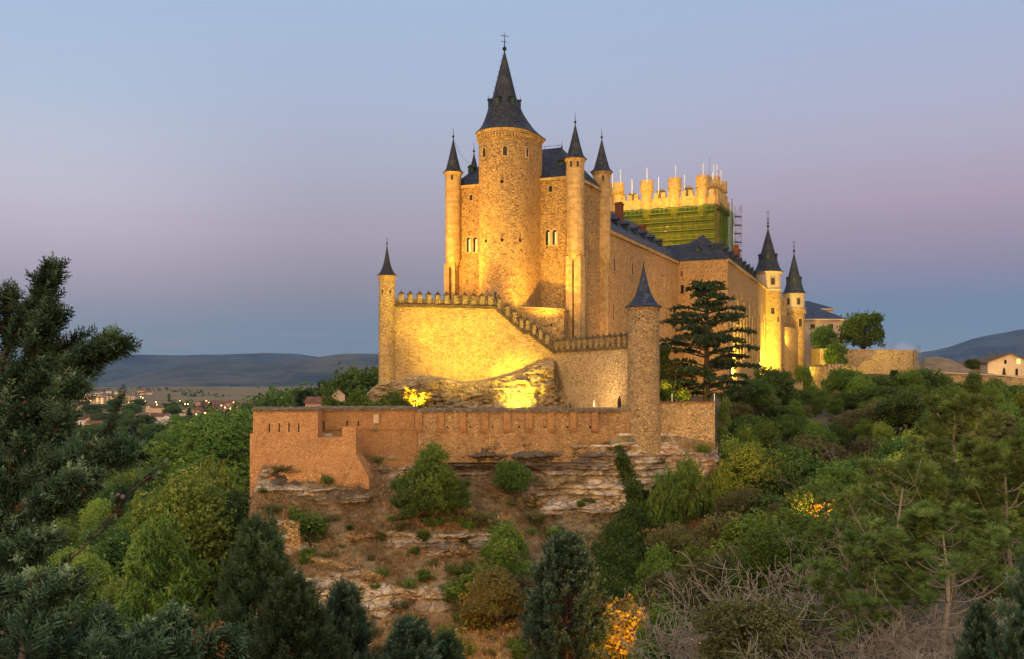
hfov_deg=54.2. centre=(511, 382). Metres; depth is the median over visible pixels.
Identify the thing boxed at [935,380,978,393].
tree
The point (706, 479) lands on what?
weed clump
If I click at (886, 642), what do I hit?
bare thicket
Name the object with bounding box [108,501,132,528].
leafy tree
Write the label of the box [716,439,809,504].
leafy tree
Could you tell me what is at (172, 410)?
town tree
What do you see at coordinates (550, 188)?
window
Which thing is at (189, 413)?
town tree
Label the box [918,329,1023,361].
mountain
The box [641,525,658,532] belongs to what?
weed clump
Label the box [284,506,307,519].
shrub
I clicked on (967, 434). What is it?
leafy tree
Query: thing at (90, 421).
house
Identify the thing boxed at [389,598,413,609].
weed clump
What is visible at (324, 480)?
weed clump
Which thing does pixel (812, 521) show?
leafy bush
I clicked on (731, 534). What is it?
leafy tree
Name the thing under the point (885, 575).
pine tree
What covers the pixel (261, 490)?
weed clump
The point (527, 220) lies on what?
castle keep
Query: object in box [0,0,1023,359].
sky
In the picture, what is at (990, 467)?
pine tree
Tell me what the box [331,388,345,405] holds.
house
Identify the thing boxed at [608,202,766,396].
palace wing
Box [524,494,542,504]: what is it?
weed clump
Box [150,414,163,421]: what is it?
house
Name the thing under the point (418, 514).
weed clump
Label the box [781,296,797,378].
link wall
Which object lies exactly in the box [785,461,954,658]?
dead tree
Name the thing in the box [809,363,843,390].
gate wall
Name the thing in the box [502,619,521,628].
weed clump
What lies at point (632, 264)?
window
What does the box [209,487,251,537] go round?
leafy tree
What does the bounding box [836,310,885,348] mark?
oak tree
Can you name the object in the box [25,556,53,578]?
leafy tree
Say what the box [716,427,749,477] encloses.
shrub
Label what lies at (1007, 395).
leafy tree
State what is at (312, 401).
house
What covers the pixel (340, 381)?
conifer
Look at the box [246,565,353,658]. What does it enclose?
juniper
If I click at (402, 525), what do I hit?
shrub
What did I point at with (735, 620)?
leafy bush
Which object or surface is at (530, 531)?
weed clump
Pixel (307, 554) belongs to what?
weed clump
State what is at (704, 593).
bare thicket
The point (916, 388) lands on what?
tree
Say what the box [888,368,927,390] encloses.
tree
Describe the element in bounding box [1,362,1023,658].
ground
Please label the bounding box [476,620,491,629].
weed clump
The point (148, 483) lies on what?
leafy tree
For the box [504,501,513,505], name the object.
weed clump
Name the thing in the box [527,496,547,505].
weed clump
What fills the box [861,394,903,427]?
leafy tree
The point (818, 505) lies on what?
shrub
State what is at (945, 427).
pine tree
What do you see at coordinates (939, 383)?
tree
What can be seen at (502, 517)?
weed clump
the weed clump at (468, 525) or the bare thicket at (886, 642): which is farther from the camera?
the weed clump at (468, 525)
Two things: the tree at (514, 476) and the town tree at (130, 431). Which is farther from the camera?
the town tree at (130, 431)
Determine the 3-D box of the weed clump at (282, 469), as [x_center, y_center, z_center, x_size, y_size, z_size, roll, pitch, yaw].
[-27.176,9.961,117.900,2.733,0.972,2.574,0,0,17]
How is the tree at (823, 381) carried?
on the ground at (161, 396)
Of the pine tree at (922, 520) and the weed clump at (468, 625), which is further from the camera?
the weed clump at (468, 625)
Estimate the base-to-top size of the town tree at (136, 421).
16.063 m
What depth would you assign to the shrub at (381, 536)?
113.19 m
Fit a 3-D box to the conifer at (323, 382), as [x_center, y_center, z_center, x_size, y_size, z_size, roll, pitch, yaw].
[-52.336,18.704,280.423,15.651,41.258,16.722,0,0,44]
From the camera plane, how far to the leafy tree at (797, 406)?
169.51 m
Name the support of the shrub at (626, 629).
on the ground at (161, 396)
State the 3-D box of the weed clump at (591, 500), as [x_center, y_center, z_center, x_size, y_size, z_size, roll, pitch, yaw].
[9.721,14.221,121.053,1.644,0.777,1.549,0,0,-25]
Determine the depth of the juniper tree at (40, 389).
6.59 m
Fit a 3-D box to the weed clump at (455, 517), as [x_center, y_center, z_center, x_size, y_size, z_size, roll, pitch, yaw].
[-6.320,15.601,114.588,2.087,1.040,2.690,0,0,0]
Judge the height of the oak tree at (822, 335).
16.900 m
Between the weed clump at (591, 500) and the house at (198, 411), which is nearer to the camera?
the weed clump at (591, 500)
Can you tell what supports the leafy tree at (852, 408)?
on the ground at (161, 396)
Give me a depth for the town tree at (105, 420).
793.85 m
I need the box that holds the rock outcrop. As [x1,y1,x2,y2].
[365,361,569,410]
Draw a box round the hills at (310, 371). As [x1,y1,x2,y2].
[93,354,378,387]
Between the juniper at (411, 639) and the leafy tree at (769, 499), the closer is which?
the juniper at (411, 639)
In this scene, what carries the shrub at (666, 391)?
on the ground at (161, 396)
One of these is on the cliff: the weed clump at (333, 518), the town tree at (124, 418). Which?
the weed clump at (333, 518)
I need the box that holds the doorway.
[616,393,622,410]
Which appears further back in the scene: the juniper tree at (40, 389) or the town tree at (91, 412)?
the town tree at (91, 412)
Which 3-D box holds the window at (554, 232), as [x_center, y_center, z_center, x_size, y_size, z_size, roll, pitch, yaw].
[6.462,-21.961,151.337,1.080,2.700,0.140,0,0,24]
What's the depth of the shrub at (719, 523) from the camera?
103.60 m
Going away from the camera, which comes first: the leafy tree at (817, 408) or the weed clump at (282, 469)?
the weed clump at (282, 469)
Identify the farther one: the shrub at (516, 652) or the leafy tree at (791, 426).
the leafy tree at (791, 426)
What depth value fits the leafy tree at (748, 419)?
148.47 m
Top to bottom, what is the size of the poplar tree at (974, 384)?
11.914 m
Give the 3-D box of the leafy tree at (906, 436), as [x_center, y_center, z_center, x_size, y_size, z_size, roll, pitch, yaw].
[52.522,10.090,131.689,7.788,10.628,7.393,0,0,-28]
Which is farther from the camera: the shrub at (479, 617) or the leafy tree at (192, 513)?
the leafy tree at (192, 513)
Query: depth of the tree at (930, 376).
225.35 m
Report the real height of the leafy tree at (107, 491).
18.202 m
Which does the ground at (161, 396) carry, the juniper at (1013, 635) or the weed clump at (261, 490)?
the juniper at (1013, 635)
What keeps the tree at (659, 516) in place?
on the cliff
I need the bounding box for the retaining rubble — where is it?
[307,555,383,583]
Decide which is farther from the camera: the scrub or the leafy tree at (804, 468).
the scrub
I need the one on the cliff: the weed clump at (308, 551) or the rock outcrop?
the weed clump at (308, 551)
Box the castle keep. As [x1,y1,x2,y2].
[443,32,612,337]
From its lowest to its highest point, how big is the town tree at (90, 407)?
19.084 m
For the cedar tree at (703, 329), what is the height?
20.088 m
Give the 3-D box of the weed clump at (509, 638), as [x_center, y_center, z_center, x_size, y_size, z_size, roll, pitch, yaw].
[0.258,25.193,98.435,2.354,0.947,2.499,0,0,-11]
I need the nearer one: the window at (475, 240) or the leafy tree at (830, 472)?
the leafy tree at (830, 472)
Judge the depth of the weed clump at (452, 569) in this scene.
108.67 m
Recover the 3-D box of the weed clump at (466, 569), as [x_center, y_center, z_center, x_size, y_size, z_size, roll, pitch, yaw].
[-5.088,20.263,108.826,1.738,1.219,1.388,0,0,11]
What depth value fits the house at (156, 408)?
1218.14 m
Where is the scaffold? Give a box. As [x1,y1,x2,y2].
[614,203,741,257]
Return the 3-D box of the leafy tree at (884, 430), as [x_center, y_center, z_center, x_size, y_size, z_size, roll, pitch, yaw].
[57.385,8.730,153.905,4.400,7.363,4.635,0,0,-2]
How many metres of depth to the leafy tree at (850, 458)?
133.90 m
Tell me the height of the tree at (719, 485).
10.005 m
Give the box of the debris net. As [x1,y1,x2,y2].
[629,204,732,246]
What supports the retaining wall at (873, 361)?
on the ground at (161, 396)
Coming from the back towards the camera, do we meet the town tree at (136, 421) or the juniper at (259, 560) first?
the town tree at (136, 421)
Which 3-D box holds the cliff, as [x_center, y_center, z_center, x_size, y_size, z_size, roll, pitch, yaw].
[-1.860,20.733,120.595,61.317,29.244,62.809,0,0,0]
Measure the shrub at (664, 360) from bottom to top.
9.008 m
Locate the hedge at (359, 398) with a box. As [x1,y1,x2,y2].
[320,387,408,408]
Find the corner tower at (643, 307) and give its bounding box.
[625,260,661,457]
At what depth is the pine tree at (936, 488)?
44.74 m
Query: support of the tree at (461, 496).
on the cliff
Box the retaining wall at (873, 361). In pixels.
[811,349,919,374]
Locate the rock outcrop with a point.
(536, 385)
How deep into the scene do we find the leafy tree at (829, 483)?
101.74 m
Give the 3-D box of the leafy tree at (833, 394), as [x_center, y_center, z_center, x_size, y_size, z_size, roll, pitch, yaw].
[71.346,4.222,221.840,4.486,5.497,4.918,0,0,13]
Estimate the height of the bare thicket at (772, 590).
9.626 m
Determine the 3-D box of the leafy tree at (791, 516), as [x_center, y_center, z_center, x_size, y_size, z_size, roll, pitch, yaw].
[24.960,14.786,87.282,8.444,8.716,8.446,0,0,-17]
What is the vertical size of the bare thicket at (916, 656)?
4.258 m
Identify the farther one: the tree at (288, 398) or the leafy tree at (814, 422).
the tree at (288, 398)
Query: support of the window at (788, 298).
in the round tower at (794, 293)
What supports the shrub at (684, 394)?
on the ground at (161, 396)
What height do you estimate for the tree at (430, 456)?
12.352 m
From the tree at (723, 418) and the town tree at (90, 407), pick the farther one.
the town tree at (90, 407)
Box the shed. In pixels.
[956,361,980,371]
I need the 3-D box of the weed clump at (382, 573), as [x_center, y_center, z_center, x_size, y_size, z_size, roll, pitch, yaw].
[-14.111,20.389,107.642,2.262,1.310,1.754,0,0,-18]
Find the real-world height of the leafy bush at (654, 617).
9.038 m
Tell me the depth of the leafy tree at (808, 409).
172.34 m
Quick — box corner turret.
[377,243,396,382]
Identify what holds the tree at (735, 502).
on the ground at (161, 396)
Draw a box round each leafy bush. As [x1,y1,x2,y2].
[625,592,694,658]
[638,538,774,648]
[686,579,821,658]
[720,508,840,602]
[769,589,856,655]
[784,503,874,596]
[833,473,913,561]
[956,535,1021,617]
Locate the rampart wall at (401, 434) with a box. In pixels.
[319,405,629,467]
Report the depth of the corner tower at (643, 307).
122.78 m
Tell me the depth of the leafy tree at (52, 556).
195.22 m
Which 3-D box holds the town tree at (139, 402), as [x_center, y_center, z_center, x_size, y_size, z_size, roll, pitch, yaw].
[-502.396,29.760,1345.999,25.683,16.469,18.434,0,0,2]
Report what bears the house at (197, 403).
on the ground at (161, 396)
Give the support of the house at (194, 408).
on the ground at (161, 396)
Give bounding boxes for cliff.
[239,433,719,658]
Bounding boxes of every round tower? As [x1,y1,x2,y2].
[755,212,782,372]
[782,242,806,377]
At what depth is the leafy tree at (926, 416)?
139.29 m
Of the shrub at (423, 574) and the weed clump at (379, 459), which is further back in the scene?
the weed clump at (379, 459)
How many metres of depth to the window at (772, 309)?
259.07 m
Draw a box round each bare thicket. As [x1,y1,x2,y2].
[604,546,899,658]
[604,569,847,658]
[619,550,789,658]
[640,592,888,658]
[676,536,962,658]
[686,571,870,658]
[738,516,952,658]
[747,625,866,658]
[777,638,923,658]
[780,604,955,658]
[805,589,956,658]
[848,617,957,658]
[884,596,1010,658]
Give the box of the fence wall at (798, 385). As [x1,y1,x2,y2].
[791,381,802,389]
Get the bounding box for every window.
[372,413,379,423]
[465,236,471,252]
[469,193,473,201]
[472,236,478,252]
[544,229,550,245]
[548,185,552,192]
[551,228,557,246]
[613,258,615,271]
[631,262,633,275]
[647,267,649,280]
[658,273,660,285]
[679,270,683,277]
[680,284,685,294]
[770,277,774,284]
[770,307,774,314]
[787,297,790,304]
[796,297,800,304]
[798,318,802,326]
[1016,358,1020,363]
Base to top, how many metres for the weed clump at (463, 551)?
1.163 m
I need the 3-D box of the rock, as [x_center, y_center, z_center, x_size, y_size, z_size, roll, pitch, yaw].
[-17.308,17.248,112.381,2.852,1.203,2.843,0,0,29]
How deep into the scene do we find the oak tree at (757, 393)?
157.18 m
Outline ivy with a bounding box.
[576,445,680,602]
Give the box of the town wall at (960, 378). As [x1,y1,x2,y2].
[934,372,1023,385]
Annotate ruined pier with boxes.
[277,519,304,553]
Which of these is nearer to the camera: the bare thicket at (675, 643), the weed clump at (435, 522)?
the bare thicket at (675, 643)
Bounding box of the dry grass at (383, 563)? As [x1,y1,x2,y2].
[246,439,721,658]
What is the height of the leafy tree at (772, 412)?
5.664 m
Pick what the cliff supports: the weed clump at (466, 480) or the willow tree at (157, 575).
the weed clump at (466, 480)
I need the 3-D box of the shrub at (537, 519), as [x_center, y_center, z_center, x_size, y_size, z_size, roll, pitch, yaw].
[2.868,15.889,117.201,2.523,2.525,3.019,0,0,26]
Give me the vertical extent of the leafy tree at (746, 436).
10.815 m
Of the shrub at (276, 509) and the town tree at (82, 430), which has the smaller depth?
the shrub at (276, 509)
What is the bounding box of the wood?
[1,398,232,472]
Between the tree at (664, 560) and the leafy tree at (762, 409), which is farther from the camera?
the leafy tree at (762, 409)
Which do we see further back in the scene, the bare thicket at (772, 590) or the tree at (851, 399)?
the tree at (851, 399)
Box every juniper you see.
[199,508,306,658]
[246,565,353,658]
[320,576,390,658]
[380,610,443,658]
[431,627,466,658]
[952,599,1004,658]
[983,528,1023,658]
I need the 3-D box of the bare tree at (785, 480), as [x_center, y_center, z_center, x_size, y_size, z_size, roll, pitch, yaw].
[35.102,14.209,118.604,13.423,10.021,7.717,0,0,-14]
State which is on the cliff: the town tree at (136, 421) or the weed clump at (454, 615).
the weed clump at (454, 615)
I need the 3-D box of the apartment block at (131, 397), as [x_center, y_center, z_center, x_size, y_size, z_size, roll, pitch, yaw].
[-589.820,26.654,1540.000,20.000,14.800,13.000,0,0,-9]
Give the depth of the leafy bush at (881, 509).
69.17 m
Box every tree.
[0,250,256,658]
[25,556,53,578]
[33,547,72,571]
[38,543,100,600]
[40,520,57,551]
[40,545,118,606]
[54,538,113,592]
[56,519,82,550]
[60,601,93,614]
[63,494,95,532]
[70,424,103,438]
[70,520,123,553]
[76,498,118,540]
[81,404,105,411]
[81,434,87,442]
[84,524,136,580]
[85,410,97,413]
[86,479,137,525]
[87,412,111,420]
[93,564,127,621]
[103,418,128,426]
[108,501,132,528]
[110,469,148,497]
[111,508,216,628]
[113,427,127,435]
[115,508,137,531]
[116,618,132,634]
[119,458,245,607]
[121,403,143,413]
[121,412,131,421]
[122,409,135,418]
[122,417,147,425]
[125,428,134,437]
[126,412,244,498]
[126,463,150,479]
[126,494,144,505]
[127,414,156,423]
[129,399,148,405]
[131,424,136,432]
[139,422,169,438]
[139,478,150,497]
[140,464,166,495]
[147,429,173,446]
[157,397,252,496]
[157,450,240,608]
[161,406,183,414]
[164,415,188,428]
[186,408,192,416]
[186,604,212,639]
[192,540,219,607]
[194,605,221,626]
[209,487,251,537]
[217,385,311,455]
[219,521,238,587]
[231,476,249,493]
[238,381,319,450]
[315,361,378,403]
[383,472,435,537]
[400,434,457,530]
[435,480,471,526]
[460,559,543,638]
[469,517,538,580]
[491,457,534,502]
[514,529,618,658]
[627,541,675,604]
[640,465,688,529]
[641,521,697,565]
[653,452,721,526]
[660,279,763,400]
[662,356,697,401]
[666,542,707,582]
[671,512,721,555]
[695,459,734,519]
[703,505,793,582]
[704,484,774,522]
[716,397,731,459]
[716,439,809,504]
[719,378,778,413]
[720,422,761,461]
[726,414,778,436]
[728,401,754,421]
[729,441,819,489]
[738,453,826,496]
[748,417,786,452]
[749,364,799,405]
[749,491,814,518]
[754,391,781,412]
[759,475,819,497]
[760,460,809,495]
[762,404,796,422]
[763,495,789,517]
[765,503,824,540]
[767,486,833,556]
[771,413,810,440]
[777,427,850,467]
[780,399,808,407]
[780,451,1013,657]
[785,397,805,419]
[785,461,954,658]
[788,528,963,658]
[792,364,815,392]
[793,423,844,444]
[794,388,817,403]
[795,472,815,495]
[802,402,814,418]
[802,417,822,428]
[802,456,872,498]
[805,476,848,499]
[809,323,838,348]
[809,398,823,416]
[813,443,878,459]
[814,388,831,408]
[815,492,854,527]
[820,374,841,394]
[821,342,851,366]
[821,422,854,447]
[821,450,904,487]
[823,366,873,392]
[823,499,1023,658]
[825,397,845,415]
[827,405,875,444]
[828,391,840,399]
[831,392,863,411]
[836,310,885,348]
[843,453,864,460]
[846,374,879,401]
[846,401,859,410]
[846,432,892,457]
[851,389,1023,630]
[851,417,877,441]
[857,385,903,403]
[857,402,865,410]
[858,373,898,392]
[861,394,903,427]
[863,440,897,457]
[866,389,930,433]
[868,418,896,441]
[870,456,966,492]
[871,436,974,522]
[872,435,955,461]
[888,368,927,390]
[889,369,899,381]
[892,367,954,393]
[893,419,928,443]
[905,383,930,393]
[910,411,970,439]
[919,400,970,415]
[923,385,952,406]
[923,404,1019,442]
[925,371,954,393]
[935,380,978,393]
[937,434,1023,623]
[938,450,980,462]
[947,385,971,400]
[948,408,1002,441]
[957,432,975,444]
[963,358,981,369]
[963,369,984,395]
[973,444,1023,516]
[976,381,1019,408]
[980,376,1012,394]
[987,385,1023,416]
[991,404,1021,425]
[992,399,1023,443]
[995,433,1023,453]
[996,383,1023,396]
[997,471,1023,541]
[998,422,1022,439]
[999,418,1023,446]
[1012,388,1023,417]
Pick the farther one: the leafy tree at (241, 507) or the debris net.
the debris net
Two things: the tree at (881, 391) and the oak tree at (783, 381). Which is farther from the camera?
the tree at (881, 391)
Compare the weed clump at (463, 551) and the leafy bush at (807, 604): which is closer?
the leafy bush at (807, 604)
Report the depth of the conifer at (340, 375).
269.41 m
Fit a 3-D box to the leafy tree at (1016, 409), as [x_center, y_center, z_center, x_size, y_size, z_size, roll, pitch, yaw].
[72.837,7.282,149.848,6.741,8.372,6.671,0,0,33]
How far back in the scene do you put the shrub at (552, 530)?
115.08 m
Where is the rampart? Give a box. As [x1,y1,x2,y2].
[660,394,715,445]
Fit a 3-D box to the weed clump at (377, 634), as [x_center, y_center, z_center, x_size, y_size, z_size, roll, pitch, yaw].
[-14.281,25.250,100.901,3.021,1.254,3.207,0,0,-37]
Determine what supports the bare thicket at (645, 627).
on the ground at (161, 396)
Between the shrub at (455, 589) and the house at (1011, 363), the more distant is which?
the house at (1011, 363)
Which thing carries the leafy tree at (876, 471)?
on the ground at (161, 396)
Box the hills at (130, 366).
[3,353,315,384]
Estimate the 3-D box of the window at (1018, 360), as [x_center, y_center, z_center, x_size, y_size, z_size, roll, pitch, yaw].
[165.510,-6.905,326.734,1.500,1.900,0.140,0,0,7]
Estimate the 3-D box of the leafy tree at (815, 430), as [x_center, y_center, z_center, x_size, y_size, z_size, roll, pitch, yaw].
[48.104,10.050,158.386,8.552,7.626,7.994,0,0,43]
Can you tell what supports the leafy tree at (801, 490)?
on the ground at (161, 396)
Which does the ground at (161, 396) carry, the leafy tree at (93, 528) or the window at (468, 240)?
the leafy tree at (93, 528)
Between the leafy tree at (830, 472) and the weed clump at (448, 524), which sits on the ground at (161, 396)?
the leafy tree at (830, 472)
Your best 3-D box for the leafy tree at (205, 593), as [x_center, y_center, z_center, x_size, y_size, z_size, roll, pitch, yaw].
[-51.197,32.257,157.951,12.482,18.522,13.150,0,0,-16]
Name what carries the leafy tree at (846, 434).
on the ground at (161, 396)
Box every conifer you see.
[292,385,314,406]
[313,377,333,395]
[335,373,351,383]
[335,377,347,393]
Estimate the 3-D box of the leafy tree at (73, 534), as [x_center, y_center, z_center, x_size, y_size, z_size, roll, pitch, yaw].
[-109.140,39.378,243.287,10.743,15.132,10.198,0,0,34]
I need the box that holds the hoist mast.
[730,199,732,249]
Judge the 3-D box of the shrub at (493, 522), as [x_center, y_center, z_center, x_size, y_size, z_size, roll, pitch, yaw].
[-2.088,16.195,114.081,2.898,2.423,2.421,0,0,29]
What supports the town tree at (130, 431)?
on the ground at (161, 396)
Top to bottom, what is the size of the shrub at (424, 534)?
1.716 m
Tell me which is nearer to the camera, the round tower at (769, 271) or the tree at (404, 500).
the tree at (404, 500)
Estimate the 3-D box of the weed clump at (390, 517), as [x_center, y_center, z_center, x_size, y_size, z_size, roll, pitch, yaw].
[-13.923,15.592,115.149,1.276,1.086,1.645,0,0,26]
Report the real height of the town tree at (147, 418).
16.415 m
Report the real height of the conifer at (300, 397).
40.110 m
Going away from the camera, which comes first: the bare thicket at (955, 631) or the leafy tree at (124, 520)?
the bare thicket at (955, 631)
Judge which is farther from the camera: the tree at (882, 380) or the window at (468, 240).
the tree at (882, 380)
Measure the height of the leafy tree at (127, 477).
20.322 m
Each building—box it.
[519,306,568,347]
[805,301,834,312]
[805,306,846,372]
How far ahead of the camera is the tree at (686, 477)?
117.12 m
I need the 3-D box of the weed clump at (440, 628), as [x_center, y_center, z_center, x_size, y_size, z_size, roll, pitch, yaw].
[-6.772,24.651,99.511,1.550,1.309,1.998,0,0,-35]
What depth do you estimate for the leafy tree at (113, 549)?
198.42 m
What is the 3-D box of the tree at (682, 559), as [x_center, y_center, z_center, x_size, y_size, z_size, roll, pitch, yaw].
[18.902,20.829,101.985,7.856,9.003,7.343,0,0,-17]
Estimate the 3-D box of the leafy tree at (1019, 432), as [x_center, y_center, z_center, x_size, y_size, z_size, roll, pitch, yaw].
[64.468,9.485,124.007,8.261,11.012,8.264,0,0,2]
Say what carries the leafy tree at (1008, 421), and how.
on the ground at (161, 396)
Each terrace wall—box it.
[394,290,552,381]
[553,331,627,411]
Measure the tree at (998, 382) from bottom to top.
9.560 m
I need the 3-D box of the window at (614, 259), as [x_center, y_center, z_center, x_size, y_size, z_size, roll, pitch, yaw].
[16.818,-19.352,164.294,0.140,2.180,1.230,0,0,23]
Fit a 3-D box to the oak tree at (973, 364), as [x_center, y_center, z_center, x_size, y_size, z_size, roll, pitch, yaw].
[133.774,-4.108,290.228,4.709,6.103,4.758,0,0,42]
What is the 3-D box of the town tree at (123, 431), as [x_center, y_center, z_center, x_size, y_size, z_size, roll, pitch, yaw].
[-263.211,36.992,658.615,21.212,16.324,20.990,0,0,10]
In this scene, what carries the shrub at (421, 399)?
on the ground at (161, 396)
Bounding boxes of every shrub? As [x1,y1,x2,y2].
[260,498,284,517]
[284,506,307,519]
[290,500,329,546]
[345,524,354,531]
[366,554,375,561]
[369,642,384,655]
[377,534,386,542]
[394,517,410,530]
[399,386,435,408]
[407,546,419,555]
[415,567,434,584]
[416,528,432,543]
[435,620,480,657]
[439,566,482,607]
[458,531,471,543]
[458,576,508,633]
[466,508,492,528]
[484,515,505,533]
[507,632,531,658]
[524,509,547,525]
[540,526,566,537]
[575,499,586,507]
[583,593,652,658]
[660,345,671,401]
[660,378,679,401]
[676,385,691,400]
[700,506,744,542]
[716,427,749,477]
[791,493,843,524]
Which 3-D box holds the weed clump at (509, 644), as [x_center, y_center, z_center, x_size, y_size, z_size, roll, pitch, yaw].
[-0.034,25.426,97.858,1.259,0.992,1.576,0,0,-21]
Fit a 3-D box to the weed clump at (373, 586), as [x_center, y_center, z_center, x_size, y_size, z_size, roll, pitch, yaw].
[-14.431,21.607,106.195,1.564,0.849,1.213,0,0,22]
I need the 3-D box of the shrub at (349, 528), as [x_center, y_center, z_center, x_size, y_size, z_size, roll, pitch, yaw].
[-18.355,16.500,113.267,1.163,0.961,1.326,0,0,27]
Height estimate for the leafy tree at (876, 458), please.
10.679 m
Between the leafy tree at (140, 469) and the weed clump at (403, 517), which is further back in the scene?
the leafy tree at (140, 469)
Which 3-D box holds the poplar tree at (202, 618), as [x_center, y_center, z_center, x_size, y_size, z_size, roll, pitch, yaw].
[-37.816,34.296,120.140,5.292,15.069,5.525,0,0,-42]
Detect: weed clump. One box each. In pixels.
[257,486,269,492]
[272,465,291,470]
[297,550,318,562]
[297,554,312,565]
[301,544,317,553]
[317,473,333,483]
[319,550,336,557]
[322,513,340,521]
[359,573,383,583]
[369,582,381,588]
[369,625,383,632]
[369,627,381,638]
[371,455,383,462]
[372,567,391,576]
[382,617,393,622]
[386,513,396,521]
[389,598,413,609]
[393,511,414,519]
[402,576,417,589]
[414,511,426,519]
[421,514,449,526]
[425,557,438,566]
[433,623,453,633]
[438,553,449,558]
[443,562,469,575]
[444,521,453,527]
[444,623,463,635]
[448,514,464,522]
[449,545,470,554]
[449,611,469,623]
[457,506,475,515]
[458,478,471,485]
[458,563,471,574]
[458,615,491,629]
[459,519,476,530]
[459,619,478,630]
[460,514,474,521]
[466,645,477,656]
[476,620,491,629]
[481,647,497,656]
[482,617,508,628]
[494,511,511,523]
[497,619,514,629]
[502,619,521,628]
[503,634,520,642]
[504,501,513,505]
[506,637,515,647]
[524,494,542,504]
[525,526,536,534]
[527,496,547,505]
[586,497,597,502]
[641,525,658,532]
[654,456,666,463]
[695,443,711,453]
[702,474,711,481]
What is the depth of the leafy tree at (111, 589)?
155.73 m
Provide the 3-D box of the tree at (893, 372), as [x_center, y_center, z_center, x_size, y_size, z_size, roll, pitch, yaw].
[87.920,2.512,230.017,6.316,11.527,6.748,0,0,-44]
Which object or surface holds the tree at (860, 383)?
on the ground at (161, 396)
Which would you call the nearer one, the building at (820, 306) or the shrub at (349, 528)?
the shrub at (349, 528)
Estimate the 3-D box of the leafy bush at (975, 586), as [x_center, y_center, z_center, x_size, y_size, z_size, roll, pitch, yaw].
[25.021,10.235,52.112,4.434,6.376,4.792,0,0,-20]
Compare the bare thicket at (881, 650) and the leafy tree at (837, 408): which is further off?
the leafy tree at (837, 408)
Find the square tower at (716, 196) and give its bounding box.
[611,158,729,246]
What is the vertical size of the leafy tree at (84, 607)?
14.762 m
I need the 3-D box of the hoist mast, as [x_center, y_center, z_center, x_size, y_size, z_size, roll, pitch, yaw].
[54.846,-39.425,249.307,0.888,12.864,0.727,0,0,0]
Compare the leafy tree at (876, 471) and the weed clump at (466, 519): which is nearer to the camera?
the leafy tree at (876, 471)
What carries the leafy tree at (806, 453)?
on the ground at (161, 396)
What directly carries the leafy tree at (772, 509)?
on the ground at (161, 396)
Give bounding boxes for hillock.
[921,356,995,376]
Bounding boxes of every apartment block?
[90,397,105,403]
[125,395,135,402]
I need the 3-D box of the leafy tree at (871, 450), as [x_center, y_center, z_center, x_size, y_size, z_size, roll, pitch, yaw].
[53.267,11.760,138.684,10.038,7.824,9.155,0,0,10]
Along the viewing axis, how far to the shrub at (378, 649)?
95.84 m
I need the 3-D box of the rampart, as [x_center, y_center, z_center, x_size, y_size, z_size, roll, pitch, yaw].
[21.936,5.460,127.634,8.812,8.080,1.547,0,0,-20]
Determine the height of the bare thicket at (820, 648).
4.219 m
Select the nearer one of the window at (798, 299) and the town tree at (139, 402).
the window at (798, 299)
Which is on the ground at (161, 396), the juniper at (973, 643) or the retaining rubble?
the juniper at (973, 643)
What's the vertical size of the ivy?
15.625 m
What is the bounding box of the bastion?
[250,406,374,496]
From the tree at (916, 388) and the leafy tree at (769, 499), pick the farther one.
the tree at (916, 388)
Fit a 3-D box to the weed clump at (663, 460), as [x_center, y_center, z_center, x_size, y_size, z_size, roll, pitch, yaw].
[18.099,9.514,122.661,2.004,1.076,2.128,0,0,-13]
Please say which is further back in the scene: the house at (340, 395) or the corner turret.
the house at (340, 395)
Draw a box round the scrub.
[89,385,290,396]
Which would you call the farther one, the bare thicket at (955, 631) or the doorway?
the doorway
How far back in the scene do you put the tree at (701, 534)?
104.87 m
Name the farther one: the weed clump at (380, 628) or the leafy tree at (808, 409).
the leafy tree at (808, 409)
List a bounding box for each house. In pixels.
[78,417,87,424]
[86,420,102,423]
[145,405,150,412]
[150,405,163,412]
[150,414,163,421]
[162,415,170,419]
[191,407,203,412]
[193,409,203,412]
[195,401,205,406]
[226,401,233,406]
[303,396,325,406]
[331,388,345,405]
[977,353,1023,377]
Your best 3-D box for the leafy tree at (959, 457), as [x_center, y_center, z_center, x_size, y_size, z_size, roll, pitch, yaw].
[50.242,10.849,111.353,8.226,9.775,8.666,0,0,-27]
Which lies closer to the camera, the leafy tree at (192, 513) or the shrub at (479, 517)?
the shrub at (479, 517)
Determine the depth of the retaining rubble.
108.58 m
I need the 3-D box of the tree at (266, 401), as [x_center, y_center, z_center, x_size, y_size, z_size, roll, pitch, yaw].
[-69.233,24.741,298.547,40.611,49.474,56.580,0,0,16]

